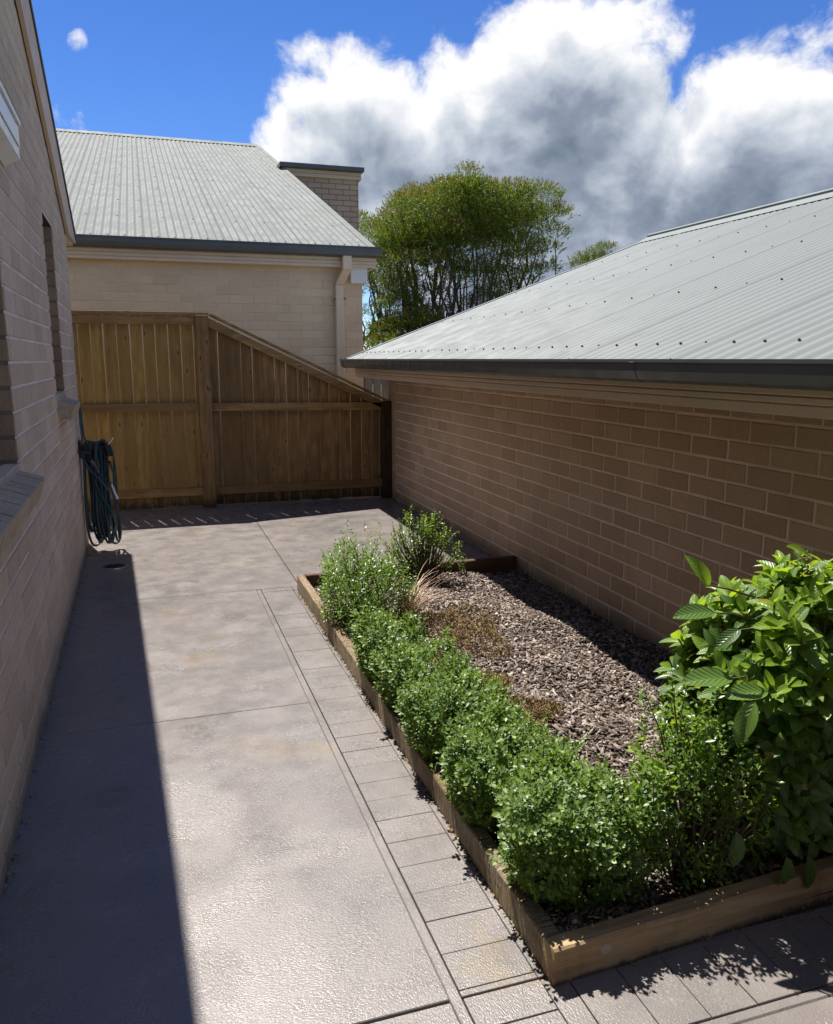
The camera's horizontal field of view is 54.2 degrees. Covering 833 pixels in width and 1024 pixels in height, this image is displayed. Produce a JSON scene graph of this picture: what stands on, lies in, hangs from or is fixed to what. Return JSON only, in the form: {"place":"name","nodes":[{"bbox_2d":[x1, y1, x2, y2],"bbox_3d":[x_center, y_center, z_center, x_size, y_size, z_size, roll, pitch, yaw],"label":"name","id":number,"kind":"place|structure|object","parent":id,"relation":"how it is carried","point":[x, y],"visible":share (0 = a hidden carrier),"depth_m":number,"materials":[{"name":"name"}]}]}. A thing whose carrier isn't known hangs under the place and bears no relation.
{"place":"outdoors","nodes":[
{"label":"outdoors","id":0,"kind":"place"},
{"bbox_2d":[0,488,832,1023],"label":"path","id":1,"kind":"structure","parent":0,"point":[230,814],"depth_m":2.29,"materials":[{"name":"concrete"}]},
{"bbox_2d":[102,563,126,568],"bbox_3d":[-2.008,0.361,5.417,0.156,0.004,0.156,-3,11,-18],"label":"drain grate","id":2,"kind":"object","parent":1,"relation":"on","point":[115,566],"visible":1,"depth_m":5.42,"materials":[{"name":"metal"}]},
{"bbox_2d":[71,310,391,510],"bbox_3d":[-2.075,-0.910,7.404,3.895,1.768,0.118,-3,11,-18],"label":"timber fence","id":3,"kind":"object","parent":1,"relation":"on","point":[322,447],"visible":0.86,"depth_m":7.50,"materials":[{"name":"brown wood"}]},
{"bbox_2d":[297,575,367,696],"bbox_3d":[-0.437,0.569,4.098,0.047,0.093,1.670,-3,11,-18],"label":"edging board","id":4,"kind":"object","parent":1,"relation":"on","point":[340,641],"visible":0.68,"depth_m":3.91,"materials":[{"name":"brown wood"}]},
{"bbox_2d":[305,555,516,586],"bbox_3d":[-0.009,0.377,5.098,1.393,0.099,0.046,-4,11,-20],"label":"edging board","id":5,"kind":"object","parent":1,"relation":"on","point":[492,564],"visible":0.37,"depth_m":5.22,"materials":[{"name":"brown wood"}]},
{"bbox_2d":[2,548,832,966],"bbox_3d":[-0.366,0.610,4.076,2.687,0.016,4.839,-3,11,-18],"label":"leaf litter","id":6,"kind":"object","parent":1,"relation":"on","point":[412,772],"visible":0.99,"depth_m":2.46,"materials":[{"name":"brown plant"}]},
{"bbox_2d":[367,678,560,970],"bbox_3d":[0.063,0.856,2.575,0.047,0.092,1.580,-3,11,-18],"label":"edging board","id":7,"kind":"object","parent":1,"relation":"on","point":[535,926],"visible":0.59,"depth_m":2.19,"materials":[{"name":"brown wood"}]},
{"bbox_2d":[543,855,832,986],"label":"edging board","id":8,"kind":"object","parent":1,"relation":"on","point":[582,952],"visible":0.96,"depth_m":1.91,"materials":[{"name":"brown wood"}]},
{"bbox_2d":[31,0,832,349],"label":"sky","id":9,"kind":"structure","parent":0,"point":[651,116],"materials":[{"name":"blue"}]},
{"bbox_2d":[312,569,832,932],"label":"bark mulch","id":10,"kind":"object","parent":0,"point":[590,626],"visible":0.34,"depth_m":3.59,"materials":[{"name":"brown wood"}]},
{"bbox_2d":[316,520,420,638],"bbox_3d":[-0.271,0.329,4.125,0.496,0.555,0.836,-3,11,-18],"label":"box bush","id":11,"kind":"object","parent":10,"relation":"on","point":[352,589],"visible":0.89,"depth_m":4.01,"materials":[{"name":"green plant"}]},
{"bbox_2d":[349,604,428,684],"bbox_3d":[-0.108,0.574,3.337,0.300,0.364,0.413,-3,11,-18],"label":"box shrub","id":12,"kind":"object","parent":10,"relation":"on","point":[365,640],"visible":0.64,"depth_m":3.29,"materials":[{"name":"green plant"}]},
{"bbox_2d":[361,625,470,722],"bbox_3d":[0.029,0.639,3.022,0.438,0.353,0.485,-3,11,-18],"label":"box shrub","id":13,"kind":"object","parent":10,"relation":"on","point":[398,664],"visible":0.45,"depth_m":3.02,"materials":[{"name":"green plant"}]},
{"bbox_2d":[381,505,462,583],"bbox_3d":[0.029,0.211,4.872,0.514,0.510,0.287,-3,11,-18],"label":"box bush","id":14,"kind":"object","parent":10,"relation":"on","point":[422,556],"visible":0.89,"depth_m":4.84,"materials":[{"name":"green plant"}]},
{"bbox_2d":[389,550,462,620],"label":"grass tuft","id":15,"kind":"object","parent":10,"relation":"on","point":[416,605],"visible":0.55,"depth_m":4.16,"materials":[{"name":"plant"}]},
{"bbox_2d":[419,647,444,662],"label":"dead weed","id":16,"kind":"object","parent":10,"relation":"on","point":[437,658],"visible":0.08,"depth_m":3.69,"materials":[{"name":"plant"}]},
{"bbox_2d":[392,652,525,767],"bbox_3d":[0.150,0.683,2.727,0.435,0.375,0.511,2,11,12],"label":"box shrub","id":17,"kind":"object","parent":10,"relation":"on","point":[419,708],"visible":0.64,"depth_m":2.64,"materials":[{"name":"green plant"}]},
{"bbox_2d":[457,551,466,575],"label":"seedling","id":18,"kind":"object","parent":10,"relation":"on","point":[462,566],"visible":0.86,"depth_m":5.08,"materials":[{"name":"green plant"}]},
{"bbox_2d":[412,601,512,658],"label":"dead weed","id":19,"kind":"object","parent":10,"relation":"on","point":[441,614],"visible":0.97,"depth_m":4.02,"materials":[{"name":"brown plant"}]},
{"bbox_2d":[477,670,514,696],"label":"dead weed","id":20,"kind":"object","parent":10,"relation":"on","point":[503,680],"visible":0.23,"depth_m":3.39,"materials":[{"name":"brown plant"}]},
{"bbox_2d":[430,698,587,834],"bbox_3d":[0.283,0.757,2.361,0.441,0.364,0.471,4,11,18],"label":"box shrub","id":21,"kind":"object","parent":10,"relation":"on","point":[472,775],"visible":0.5,"depth_m":2.27,"materials":[{"name":"green plant"}]},
{"bbox_2d":[507,694,564,729],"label":"dead weed","id":22,"kind":"object","parent":10,"relation":"on","point":[528,702],"visible":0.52,"depth_m":3.03,"materials":[{"name":"brown plant"}]},
{"bbox_2d":[487,733,682,911],"bbox_3d":[0.397,0.793,2.049,0.505,0.409,0.428,-3,11,-18],"label":"box shrub","id":23,"kind":"object","parent":10,"relation":"on","point":[598,846],"visible":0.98,"depth_m":1.93,"materials":[{"name":"green plant"}]},
{"bbox_2d":[626,668,784,901],"bbox_3d":[0.714,0.687,2.072,0.396,0.612,0.353,0,11,0],"label":"box bush","id":24,"kind":"object","parent":10,"relation":"on","point":[695,863],"visible":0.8,"depth_m":2.00,"materials":[{"name":"green plant"}]},
{"bbox_2d":[654,544,832,888],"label":"gardenia bush","id":25,"kind":"object","parent":10,"relation":"on","point":[783,687],"visible":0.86,"depth_m":2.03,"materials":[{"name":"green plant"}]},
{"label":"ground","id":26,"kind":"structure","parent":0,"visible":0},
{"bbox_2d":[0,0,88,896],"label":"brick house","id":27,"kind":"structure","parent":26,"relation":"on","point":[44,541],"depth_m":3.40,"materials":[{"name":"brick"}]},
{"bbox_2d":[0,81,20,165],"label":"wall box","id":28,"kind":"object","parent":27,"relation":"attached to","point":[10,123],"visible":1,"depth_m":2.75,"materials":[{"name":"white metal"}]},
{"bbox_2d":[77,407,99,473],"bbox_3d":[-2.247,-0.480,5.563,0.120,0.457,0.276,-3,11,-18],"label":"garden tap","id":29,"kind":"object","parent":27,"relation":"attached to","point":[84,451],"visible":0.99,"depth_m":5.58,"materials":[{"name":"metal"}]},
{"bbox_2d":[78,437,121,546],"bbox_3d":[-2.242,-0.138,5.777,0.245,0.785,0.189,-3,11,-18],"label":"garden hose","id":30,"kind":"object","parent":27,"relation":"hanging from","point":[101,485],"visible":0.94,"depth_m":5.75,"materials":[{"name":"green plastic"}]},
{"bbox_2d":[56,128,381,489],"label":"brick house","id":31,"kind":"structure","parent":26,"relation":"on","point":[258,241],"depth_m":8.53,"materials":[{"name":"beige paint"}]},
{"bbox_2d":[363,378,388,436],"bbox_3d":[-0.236,-1.136,9.798,1.192,1.325,0.060,-3,11,-18],"label":"grey fence","id":32,"kind":"object","parent":26,"relation":"on","point":[380,387],"depth_m":9.63,"materials":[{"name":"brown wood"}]},
{"bbox_2d":[359,209,410,350],"bbox_3d":[-1.459,-6.245,24.869,2.643,5.932,3.120,5,12,24],"label":"paperbark tree","id":33,"kind":"object","parent":26,"relation":"on","point":[362,213],"visible":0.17,"depth_m":24.66,"materials":[{"name":"green plant"}]},
{"bbox_2d":[359,159,578,348],"bbox_3d":[0.948,-5.006,18.967,4.882,5.808,4.161,-3,11,-18],"label":"paperbark tree","id":34,"kind":"object","parent":26,"relation":"on","point":[462,212],"visible":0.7,"depth_m":17.59,"materials":[{"name":"green plant"}]},
{"bbox_2d":[339,188,832,659],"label":"brick house","id":35,"kind":"structure","parent":26,"relation":"on","point":[616,437],"depth_m":4.11,"materials":[{"name":"beige brick"}]},
{"bbox_2d":[566,240,619,268],"bbox_3d":[5.805,-6.117,26.221,2.593,5.178,2.021,4,11,21],"label":"paperbark tree","id":36,"kind":"object","parent":26,"relation":"on","point":[587,258],"visible":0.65,"depth_m":26.00,"materials":[{"name":"green plant"}]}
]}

